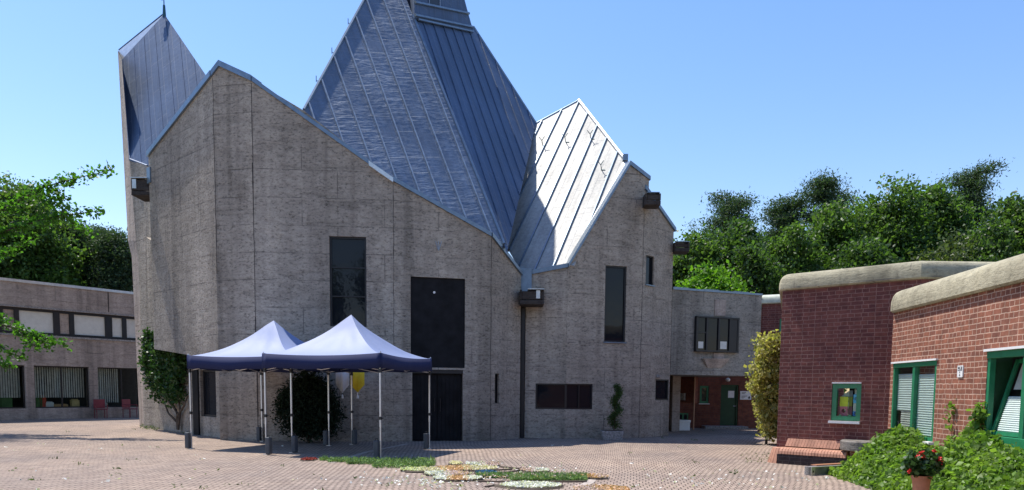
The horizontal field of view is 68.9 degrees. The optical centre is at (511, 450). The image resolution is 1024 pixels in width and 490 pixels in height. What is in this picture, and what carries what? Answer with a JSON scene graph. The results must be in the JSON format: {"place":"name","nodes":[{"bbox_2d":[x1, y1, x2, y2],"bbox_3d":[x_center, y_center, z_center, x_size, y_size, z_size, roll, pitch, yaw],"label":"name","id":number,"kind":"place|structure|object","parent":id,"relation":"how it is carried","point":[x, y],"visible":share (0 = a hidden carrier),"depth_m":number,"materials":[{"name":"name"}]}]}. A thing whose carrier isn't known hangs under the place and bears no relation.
{"place":"outdoors","nodes":[
{"label":"outdoors","id":0,"kind":"place"},
{"bbox_2d":[0,412,870,489],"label":"paved courtyard","id":1,"kind":"structure","parent":0,"point":[710,451],"depth_m":16.37,"materials":[{"name":"brick"}]},
{"bbox_2d":[0,171,102,286],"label":"broadleaf tree","id":2,"kind":"object","parent":1,"relation":"on","point":[52,245],"visible":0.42,"depth_m":44.80,"materials":[{"name":"green plant"}]},
{"bbox_2d":[29,260,78,285],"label":"broadleaf tree","id":3,"kind":"object","parent":1,"relation":"on","point":[63,277],"visible":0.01,"depth_m":44.81,"materials":[{"name":"green plant"}]},
{"bbox_2d":[0,160,117,371],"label":"ginkgo tree","id":4,"kind":"object","parent":1,"relation":"on","point":[33,335],"visible":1,"depth_m":23.66,"materials":[{"name":"green plant"}]},
{"bbox_2d":[57,215,99,286],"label":"pine tree","id":5,"kind":"object","parent":1,"relation":"on","point":[76,236],"visible":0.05,"depth_m":48.75,"materials":[{"name":"green plant"}]},
{"bbox_2d":[93,399,107,417],"bbox_3d":[-19.786,-1.996,35.913,0.517,0.910,0.498,-4,6,-42],"label":"garden chair","id":6,"kind":"object","parent":1,"relation":"on","point":[98,403],"visible":0.98,"depth_m":36.00,"materials":[{"name":"red plastic"}]},
{"bbox_2d":[77,222,126,286],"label":"pine tree","id":7,"kind":"object","parent":1,"relation":"on","point":[96,241],"visible":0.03,"depth_m":50.58,"materials":[{"name":"green plant"}]},
{"bbox_2d":[76,223,132,291],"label":"pine tree","id":8,"kind":"object","parent":1,"relation":"on","point":[114,251],"visible":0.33,"depth_m":48.21,"materials":[{"name":"green plant"}]},
{"bbox_2d":[122,399,137,417],"bbox_3d":[-18.930,-2.076,36.986,0.498,0.910,0.517,2,5,19],"label":"garden chair","id":9,"kind":"object","parent":1,"relation":"on","point":[126,404],"visible":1,"depth_m":36.99,"materials":[{"name":"red plastic"}]},
{"bbox_2d":[185,321,356,452],"bbox_3d":[-6.315,-1.769,19.871,3.225,3.343,3.109,2,5,17],"label":"pavilion tent","id":10,"kind":"object","parent":1,"relation":"on","point":[244,355],"visible":0.67,"depth_m":18.96,"materials":[{"name":"blue"}]},
{"bbox_2d":[300,457,318,460],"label":"petal patch","id":11,"kind":"object","parent":1,"relation":"on","point":[309,459],"visible":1,"depth_m":16.29,"materials":[{"name":"red plant"}]},
{"bbox_2d":[270,370,348,442],"bbox_3d":[-5.765,-1.276,21.276,2.300,2.252,1.544,1,5,0],"label":"yew bush","id":12,"kind":"object","parent":1,"relation":"on","point":[310,403],"visible":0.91,"depth_m":20.99,"materials":[{"name":"green plant"}]},
{"bbox_2d":[318,454,345,461],"bbox_3d":[-3.896,0.198,16.270,0.701,0.203,0.843,0,5,-11],"label":"cut grass strip","id":13,"kind":"object","parent":1,"relation":"on","point":[333,459],"visible":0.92,"depth_m":16.20,"materials":[{"name":"green plant"}]},
{"bbox_2d":[261,315,431,458],"bbox_3d":[-3.990,-1.651,18.475,3.154,3.379,3.123,2,5,15],"label":"pavilion tent","id":14,"kind":"object","parent":1,"relation":"on","point":[350,343],"visible":0.98,"depth_m":17.48,"materials":[{"name":"blue fabric"}]},
{"bbox_2d":[336,372,348,397],"bbox_3d":[-4.832,-2.066,21.766,0.486,1.088,1.084,1,5,0],"label":"pennant banner","id":15,"kind":"object","parent":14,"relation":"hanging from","point":[342,381],"visible":0.59,"depth_m":21.27,"materials":[{"name":"white fabric"}]},
{"bbox_2d":[328,444,405,462],"bbox_3d":[-3.503,0.032,18.632,0.325,0.001,5.724,1,5,9],"label":"paving strip","id":16,"kind":"object","parent":1,"relation":"on","point":[369,451],"visible":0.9,"depth_m":18.38,"materials":[{"name":"stone"}]},
{"bbox_2d":[9,424,769,489],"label":"paving weeds","id":17,"kind":"object","parent":1,"relation":"on","point":[143,426],"visible":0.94,"depth_m":14.96,"materials":[{"name":"green plant"}]},
{"bbox_2d":[345,455,436,467],"bbox_3d":[-2.563,0.251,15.608,1.992,0.247,1.634,0,5,-5],"label":"cut grass strip","id":18,"kind":"object","parent":1,"relation":"on","point":[400,462],"visible":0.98,"depth_m":15.57,"materials":[{"name":"green plant"}]},
{"bbox_2d":[118,0,689,441],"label":"church","id":19,"kind":"structure","parent":1,"relation":"on","point":[410,174],"depth_m":23.24,"materials":[{"name":"concrete"}]},
{"bbox_2d":[137,327,188,429],"bbox_3d":[-12.128,-2.572,26.003,0.892,3.638,4.080,-4,6,-43],"label":"climbing vine","id":20,"kind":"object","parent":19,"relation":"attached to","point":[164,380],"visible":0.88,"depth_m":25.59,"materials":[{"name":"green plant"}]},
{"bbox_2d":[203,370,216,416],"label":"window","id":21,"kind":"structure","parent":19,"relation":"in","point":[209,377],"depth_m":23.90,"materials":[{"name":"black glass"}]},
{"bbox_2d":[330,237,366,326],"bbox_3d":[-4.784,-4.920,21.855,1.057,2.586,0.080,0,5,-4],"label":"window","id":22,"kind":"structure","parent":19,"relation":"in","point":[348,297],"depth_m":21.85,"materials":[{"name":"black glass"}]},
{"bbox_2d":[350,372,364,397],"bbox_3d":[-4.399,-2.066,21.766,0.502,1.088,1.084,1,5,0],"label":"pennant banner","id":23,"kind":"object","parent":19,"relation":"attached to","point":[358,380],"visible":0.57,"depth_m":21.25,"materials":[{"name":"yellow fabric"}]},
{"bbox_2d":[412,373,436,440],"bbox_3d":[-2.633,-1.302,22.518,0.742,2.016,0.155,-1,5,-14],"label":"door","id":24,"kind":"structure","parent":19,"relation":"in","point":[420,382],"depth_m":22.51,"materials":[{"name":"black wood"}]},
{"bbox_2d":[437,374,461,439],"bbox_3d":[-1.904,-1.311,22.705,0.742,2.016,0.155,-1,5,-14],"label":"door","id":25,"kind":"structure","parent":19,"relation":"in","point":[448,385],"depth_m":22.70,"materials":[{"name":"black wood"}]},
{"bbox_2d":[495,374,497,402],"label":"window","id":26,"kind":"structure","parent":19,"relation":"in","point":[496,375],"depth_m":23.22,"materials":[{"name":"black glass"}]},
{"bbox_2d":[535,383,565,408],"bbox_3d":[1.267,-1.761,24.316,0.995,0.827,0.080,1,5,9],"label":"window","id":27,"kind":"structure","parent":19,"relation":"in","point":[548,396],"depth_m":24.32,"materials":[{"name":"black glass"}]},
{"bbox_2d":[565,384,591,408],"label":"window","id":28,"kind":"structure","parent":19,"relation":"in","point":[578,396],"depth_m":24.38,"materials":[{"name":"black glass"}]},
{"bbox_2d":[603,266,626,342],"bbox_3d":[3.372,-4.768,24.450,0.820,2.495,0.180,-1,5,-17],"label":"window","id":29,"kind":"structure","parent":19,"relation":"in","point":[615,276],"depth_m":24.51,"materials":[{"name":"black glass"}]},
{"bbox_2d":[645,255,654,286],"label":"window","id":30,"kind":"structure","parent":19,"relation":"in","point":[649,260],"depth_m":25.04,"materials":[{"name":"black glass"}]},
{"bbox_2d":[655,379,667,399],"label":"window","id":31,"kind":"structure","parent":19,"relation":"in","point":[661,390],"depth_m":25.99,"materials":[{"name":"black glass"}]},
{"bbox_2d":[4,442,828,489],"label":"scattered petals","id":32,"kind":"object","parent":1,"relation":"on","point":[440,481],"visible":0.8,"depth_m":12.96,"materials":[{"name":"white plant"}]},
{"bbox_2d":[400,466,463,471],"bbox_3d":[-1.522,0.354,14.471,1.305,0.082,0.778,1,5,0],"label":"petal patch","id":33,"kind":"object","parent":1,"relation":"on","point":[415,468],"visible":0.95,"depth_m":14.37,"materials":[{"name":"yellow plant"}]},
{"bbox_2d":[423,470,468,476],"bbox_3d":[-1.223,0.413,13.806,0.870,0.079,0.801,1,5,0],"label":"petal patch","id":34,"kind":"object","parent":1,"relation":"on","point":[439,472],"visible":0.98,"depth_m":13.75,"materials":[{"name":"white plant"}]},
{"bbox_2d":[448,460,462,464],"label":"petal patch","id":35,"kind":"object","parent":1,"relation":"on","point":[454,462],"visible":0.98,"depth_m":15.59,"materials":[{"name":"yellow plant"}]},
{"bbox_2d":[433,474,483,481],"bbox_3d":[-0.938,0.471,13.114,0.916,0.082,0.721,1,5,0],"label":"petal patch","id":36,"kind":"object","parent":1,"relation":"on","point":[456,478],"visible":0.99,"depth_m":12.97,"materials":[{"name":"white plant"}]},
{"bbox_2d":[436,464,497,471],"bbox_3d":[-0.897,0.333,14.835,1.265,0.075,0.992,1,5,0],"label":"petal patch","id":37,"kind":"object","parent":1,"relation":"on","point":[470,468],"visible":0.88,"depth_m":14.76,"materials":[{"name":"yellow plant"}]},
{"bbox_2d":[465,461,499,466],"bbox_3d":[-0.623,0.273,15.565,0.763,0.081,0.890,1,5,0],"label":"petal patch","id":38,"kind":"object","parent":1,"relation":"on","point":[491,463],"visible":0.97,"depth_m":15.51,"materials":[{"name":"white plant"}]},
{"bbox_2d":[474,469,496,474],"bbox_3d":[-0.484,0.409,13.951,0.485,0.077,0.814,1,5,0],"label":"petal patch","id":39,"kind":"object","parent":1,"relation":"on","point":[482,470],"visible":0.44,"depth_m":14.04,"materials":[{"name":"blue plant"}]},
{"bbox_2d":[405,466,586,486],"bbox_3d":[-0.248,0.472,13.613,2.443,0.044,2.833,-2,6,-32],"label":"mulch line","id":40,"kind":"object","parent":1,"relation":"on","point":[500,470],"visible":0.38,"depth_m":12.93,"materials":[{"name":"brown soil"}]},
{"bbox_2d":[494,480,563,489],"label":"petal patch","id":41,"kind":"object","parent":1,"relation":"on","point":[532,485],"visible":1,"depth_m":12.07,"materials":[{"name":"white plant"}]},
{"bbox_2d":[475,469,587,480],"bbox_3d":[0.374,0.469,13.435,2.145,0.222,1.036,1,5,0],"label":"cut grass strip","id":42,"kind":"object","parent":1,"relation":"on","point":[564,477],"visible":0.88,"depth_m":13.31,"materials":[{"name":"green plant"}]},
{"bbox_2d":[479,472,580,477],"bbox_3d":[0.359,0.442,13.437,1.892,0.062,0.755,0,5,-6],"label":"scattered blossom","id":43,"kind":"object","parent":42,"relation":"on","point":[525,476],"visible":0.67,"depth_m":13.34,"materials":[{"name":"pink plant"}]},
{"bbox_2d":[519,466,549,472],"bbox_3d":[0.440,0.365,14.559,0.602,0.084,0.761,1,5,0],"label":"petal patch","id":44,"kind":"object","parent":1,"relation":"on","point":[531,469],"visible":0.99,"depth_m":14.44,"materials":[{"name":"white plant"}]},
{"bbox_2d":[571,479,595,489],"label":"paving strip","id":45,"kind":"object","parent":1,"relation":"on","point":[589,481],"visible":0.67,"depth_m":12.86,"materials":[{"name":"stone"}]},
{"bbox_2d":[581,472,608,479],"bbox_3d":[1.505,0.458,13.592,0.503,0.076,0.664,1,5,0],"label":"petal patch","id":46,"kind":"object","parent":1,"relation":"on","point":[597,476],"visible":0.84,"depth_m":13.39,"materials":[{"name":"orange plant"}]},
{"bbox_2d":[573,483,629,489],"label":"petal patch","id":47,"kind":"object","parent":1,"relation":"on","point":[597,487],"visible":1,"depth_m":11.87,"materials":[{"name":"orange plant"}]},
{"bbox_2d":[600,430,623,439],"bbox_3d":[3.202,-0.493,23.938,0.715,0.312,0.440,1,5,0],"label":"stone trough","id":48,"kind":"object","parent":1,"relation":"on","point":[611,434],"visible":0.98,"depth_m":23.72,"materials":[{"name":"stone"}]},
{"bbox_2d":[604,383,624,430],"bbox_3d":[3.324,-1.391,23.870,0.678,1.577,0.683,-3,6,-34],"label":"spiral conifer","id":49,"kind":"object","parent":48,"relation":"on","point":[617,408],"visible":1,"depth_m":23.82,"materials":[{"name":"green plant"}]},
{"bbox_2d":[679,420,690,430],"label":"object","id":50,"kind":"object","parent":1,"relation":"on","point":[684,425],"visible":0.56,"depth_m":29.86,"materials":[{"name":"white paint"}]},
{"bbox_2d":[672,223,736,286],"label":"broadleaf tree","id":51,"kind":"object","parent":1,"relation":"on","point":[702,249],"visible":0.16,"depth_m":41.95,"materials":[{"name":"green plant"}]},
{"bbox_2d":[675,259,754,292],"bbox_3d":[9.400,-5.132,35.578,4.964,7.798,4.571,1,5,0],"label":"broadleaf tree","id":52,"kind":"object","parent":1,"relation":"on","point":[717,278],"visible":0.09,"depth_m":34.78,"materials":[{"name":"green plant"}]},
{"bbox_2d":[669,311,761,429],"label":"entrance building","id":53,"kind":"structure","parent":1,"relation":"on","point":[712,403],"depth_m":32.15,"materials":[{"name":"brick"}]},
{"bbox_2d":[680,393,685,399],"bbox_3d":[7.019,-2.216,30.787,0.246,0.292,0.180,5,7,44],"label":"letter box","id":54,"kind":"object","parent":53,"relation":"attached to","point":[682,396],"visible":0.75,"depth_m":30.73,"materials":[{"name":"metal"}]},
{"bbox_2d":[680,413,687,419],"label":"window","id":55,"kind":"structure","parent":53,"relation":"in","point":[684,416],"depth_m":32.25,"materials":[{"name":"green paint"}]},
{"bbox_2d":[699,386,708,403],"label":"window","id":56,"kind":"structure","parent":53,"relation":"in","point":[704,390],"depth_m":32.15,"materials":[{"name":"green paint"}]},
{"bbox_2d":[720,385,738,425],"bbox_3d":[9.357,-1.955,32.235,0.758,1.751,0.111,1,5,0],"label":"door","id":57,"kind":"structure","parent":53,"relation":"in","point":[729,393],"depth_m":32.22,"materials":[{"name":"green paint"}]},
{"bbox_2d":[740,391,750,399],"bbox_3d":[10.047,-2.363,32.090,0.481,0.366,0.033,1,5,0],"label":"name sign","id":58,"kind":"object","parent":53,"relation":"attached to","point":[745,395],"visible":0.97,"depth_m":32.08,"materials":[{"name":"white paint"}]},
{"bbox_2d":[682,187,777,241],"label":"pine tree","id":59,"kind":"object","parent":1,"relation":"on","point":[728,207],"visible":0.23,"depth_m":50.27,"materials":[{"name":"green plant"}]},
{"bbox_2d":[706,213,777,278],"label":"broadleaf tree","id":60,"kind":"object","parent":1,"relation":"on","point":[741,231],"visible":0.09,"depth_m":43.30,"materials":[{"name":"green plant"}]},
{"bbox_2d":[716,236,788,310],"bbox_3d":[13.218,-6.503,40.657,5.679,9.782,4.775,1,5,0],"label":"broadleaf tree","id":61,"kind":"object","parent":1,"relation":"on","point":[758,271],"visible":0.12,"depth_m":39.54,"materials":[{"name":"green plant"}]},
{"bbox_2d":[743,329,780,443],"bbox_3d":[7.704,-1.901,22.517,1.424,3.448,1.376,2,5,18],"label":"yellowing tree","id":62,"kind":"object","parent":1,"relation":"on","point":[759,384],"visible":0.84,"depth_m":22.26,"materials":[{"name":"yellow plant"}]},
{"bbox_2d":[753,187,822,242],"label":"pine tree","id":63,"kind":"object","parent":1,"relation":"on","point":[782,213],"visible":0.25,"depth_m":52.29,"materials":[{"name":"green plant"}]},
{"bbox_2d":[756,219,838,292],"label":"broadleaf tree","id":64,"kind":"object","parent":1,"relation":"on","point":[793,248],"visible":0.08,"depth_m":41.52,"materials":[{"name":"green plant"}]},
{"bbox_2d":[757,294,843,432],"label":"brick wing","id":65,"kind":"structure","parent":1,"relation":"on","point":[771,313],"depth_m":28.07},
{"bbox_2d":[804,465,841,475],"bbox_3d":[6.202,0.378,14.589,1.182,0.166,0.169,-2,5,-27],"label":"slatted box","id":66,"kind":"object","parent":1,"relation":"on","point":[815,470],"visible":0.52,"depth_m":14.36,"materials":[{"name":"metal"}]},
{"bbox_2d":[811,463,840,465],"bbox_3d":[6.362,0.271,14.763,1.132,0.018,0.140,-2,5,-27],"label":"wooden plank","id":67,"kind":"object","parent":66,"relation":"on","point":[826,464],"visible":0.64,"depth_m":14.57,"materials":[{"name":"brown wood"}]},
{"bbox_2d":[786,168,866,230],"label":"pine tree","id":68,"kind":"object","parent":1,"relation":"on","point":[829,187],"visible":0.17,"depth_m":51.91,"materials":[{"name":"green plant"}]},
{"bbox_2d":[792,195,897,269],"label":"broadleaf tree","id":69,"kind":"object","parent":1,"relation":"on","point":[834,225],"visible":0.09,"depth_m":43.97,"materials":[{"name":"green plant"}]},
{"bbox_2d":[815,232,908,270],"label":"broadleaf tree","id":70,"kind":"object","parent":1,"relation":"on","point":[867,252],"visible":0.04,"depth_m":40.31,"materials":[{"name":"green plant"}]},
{"bbox_2d":[767,261,993,465],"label":"brick kindergarten","id":71,"kind":"structure","parent":1,"relation":"on","point":[836,329],"depth_m":16.01,"materials":[{"name":"brick"}]},
{"bbox_2d":[828,382,861,423],"bbox_3d":[7.407,-1.035,16.245,0.647,0.880,0.970,5,6,43],"label":"window","id":72,"kind":"structure","parent":71,"relation":"in","point":[850,419],"depth_m":15.99,"materials":[{"name":"green paint"}]},
{"bbox_2d":[839,391,852,415],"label":"toy house","id":73,"kind":"structure","parent":71,"relation":"in","point":[845,398],"depth_m":16.10,"materials":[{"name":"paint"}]},
{"bbox_2d":[853,388,856,415],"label":"toy house","id":74,"kind":"structure","parent":71,"relation":"in","point":[854,406],"depth_m":15.94,"materials":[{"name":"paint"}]},
{"bbox_2d":[840,439,871,451],"bbox_3d":[7.406,-0.101,15.572,1.040,0.210,1.040,1,5,0],"label":"round seat","id":75,"kind":"object","parent":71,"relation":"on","point":[853,445],"visible":0.41,"depth_m":15.35,"materials":[{"name":"concrete"}]},
{"bbox_2d":[845,170,951,262],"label":"broadleaf tree","id":76,"kind":"object","parent":1,"relation":"on","point":[906,228],"visible":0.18,"depth_m":44.71,"materials":[{"name":"green plant"}]},
{"bbox_2d":[911,177,984,249],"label":"broadleaf tree","id":77,"kind":"object","parent":1,"relation":"on","point":[956,214],"visible":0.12,"depth_m":45.84,"materials":[{"name":"green plant"}]},
{"bbox_2d":[907,224,989,261],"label":"broadleaf tree","id":78,"kind":"object","parent":1,"relation":"on","point":[950,249],"visible":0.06,"depth_m":40.83,"materials":[{"name":"green plant"}]},
{"bbox_2d":[888,253,1023,450],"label":"brick house","id":79,"kind":"structure","parent":1,"relation":"on","point":[971,321],"depth_m":11.94,"materials":[{"name":"brick"}]},
{"bbox_2d":[891,358,937,444],"bbox_3d":[7.452,-0.901,13.655,0.439,1.478,1.833,1,5,5],"label":"window","id":80,"kind":"structure","parent":79,"relation":"in","point":[913,392],"depth_m":13.62,"materials":[{"name":"green paint"}]},
{"bbox_2d":[957,365,963,376],"bbox_3d":[7.176,-1.264,11.951,0.021,0.187,0.167,1,5,5],"label":"wall plate","id":81,"kind":"object","parent":79,"relation":"attached to","point":[960,370],"depth_m":11.93,"materials":[{"name":"white paint"}]},
{"bbox_2d":[983,345,1023,448],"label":"window","id":82,"kind":"structure","parent":79,"relation":"in","point":[1005,371],"depth_m":11.06,"materials":[{"name":"green paint"}]},
{"bbox_2d":[935,155,1016,231],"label":"pine tree","id":83,"kind":"object","parent":1,"relation":"on","point":[970,181],"visible":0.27,"depth_m":49.71,"materials":[{"name":"green plant"}]},
{"bbox_2d":[938,190,1023,255],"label":"broadleaf tree","id":84,"kind":"object","parent":1,"relation":"on","point":[1013,208],"visible":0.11,"depth_m":42.36,"materials":[{"name":"green plant"}]},
{"bbox_2d":[955,214,1023,261],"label":"broadleaf tree","id":85,"kind":"object","parent":1,"relation":"on","point":[995,247],"visible":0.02,"depth_m":39.86,"materials":[{"name":"green plant"}]},
{"label":"planting bed","id":86,"kind":"structure","parent":1,"relation":"on","visible":0},
{"bbox_2d":[824,398,1023,489],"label":"ivy ground cover","id":87,"kind":"object","parent":86,"relation":"on","point":[975,457],"visible":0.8,"depth_m":11.09,"materials":[{"name":"green plant"}]},
{"bbox_2d":[0,0,1023,392],"label":"sky","id":88,"kind":"structure","parent":0,"point":[702,96],"materials":[{"name":"blue"}]},
{"bbox_2d":[669,287,762,431],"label":"link building","id":89,"kind":"structure","parent":0,"point":[713,332],"depth_m":27.41,"materials":[{"name":"concrete"}]},
{"bbox_2d":[694,316,739,352],"bbox_3d":[7.503,-4.250,27.442,1.901,1.274,0.250,-1,5,-22],"label":"window","id":90,"kind":"structure","parent":89,"relation":"in","point":[711,334],"depth_m":27.36,"materials":[{"name":"glass"}]},
{"bbox_2d":[911,475,932,489],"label":"flower pot","id":91,"kind":"object","parent":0,"point":[923,482],"visible":0.79,"depth_m":8.68,"materials":[{"name":"ceramic"}]},
{"bbox_2d":[900,448,944,479],"bbox_3d":[4.798,0.159,8.750,0.499,0.408,0.467,1,5,0],"label":"geranium","id":92,"kind":"object","parent":91,"relation":"in","point":[927,462],"visible":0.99,"depth_m":8.63,"materials":[{"name":"green plant"}]},
{"label":"ground","id":93,"kind":"structure","parent":0,"visible":0},
{"bbox_2d":[0,277,138,419],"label":"parish wing","id":94,"kind":"structure","parent":93,"relation":"on","point":[96,326],"depth_m":35.47,"materials":[{"name":"grey concrete"}]},
{"bbox_2d":[0,395,12,406],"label":"window display box","id":95,"kind":"object","parent":94,"relation":"on","point":[5,402],"visible":0.82,"depth_m":33.56,"materials":[{"name":"paint"}]},
{"bbox_2d":[0,365,25,408],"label":"window","id":96,"kind":"structure","parent":94,"relation":"in","point":[1,369],"depth_m":33.60,"materials":[{"name":"grey glass"}]},
{"bbox_2d":[36,394,42,406],"bbox_3d":[-22.049,-2.303,34.691,0.250,0.612,0.350,4,6,36],"label":"window display box","id":97,"kind":"object","parent":94,"relation":"on","point":[38,402],"visible":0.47,"depth_m":34.62,"materials":[{"name":"paint"}]},
{"bbox_2d":[40,395,45,406],"bbox_3d":[-21.942,-2.285,34.837,0.250,0.555,0.300,4,6,36],"label":"window display box","id":98,"kind":"object","parent":94,"relation":"on","point":[43,403],"visible":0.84,"depth_m":34.79,"materials":[{"name":"paint"}]},
{"bbox_2d":[46,402,53,406],"bbox_3d":[-21.783,-2.158,35.067,0.250,0.268,0.400,4,6,36],"label":"window display box","id":99,"kind":"object","parent":94,"relation":"on","point":[49,404],"visible":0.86,"depth_m":35.02,"materials":[{"name":"paint"}]},
{"bbox_2d":[54,404,67,406],"bbox_3d":[-21.482,-2.132,35.479,0.250,0.152,0.650,4,6,36],"label":"window display box","id":100,"kind":"object","parent":94,"relation":"on","point":[57,405],"visible":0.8,"depth_m":35.35,"materials":[{"name":"paint"}]},
{"bbox_2d":[34,366,88,407],"bbox_3d":[-21.252,-2.979,35.126,0.338,1.943,2.389,4,6,36],"label":"window","id":101,"kind":"structure","parent":94,"relation":"in","point":[60,390],"depth_m":35.15,"materials":[{"name":"grey glass"}]},
{"bbox_2d":[0,306,135,339],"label":"ribbon window","id":102,"kind":"structure","parent":94,"relation":"in","point":[54,322],"depth_m":35.24,"materials":[{"name":"glass"}]},
{"bbox_2d":[70,399,79,405],"bbox_3d":[-21.088,-2.286,36.001,0.250,0.382,0.350,4,6,36],"label":"window display box","id":103,"kind":"object","parent":94,"relation":"on","point":[74,402],"visible":0.79,"depth_m":35.89,"materials":[{"name":"paint"}]},
{"bbox_2d":[97,367,138,406],"bbox_3d":[-19.705,-3.136,37.217,0.337,1.943,2.032,4,6,36],"label":"window","id":104,"kind":"structure","parent":94,"relation":"in","point":[104,393],"depth_m":37.10,"materials":[{"name":"grey glass"}]}
]}

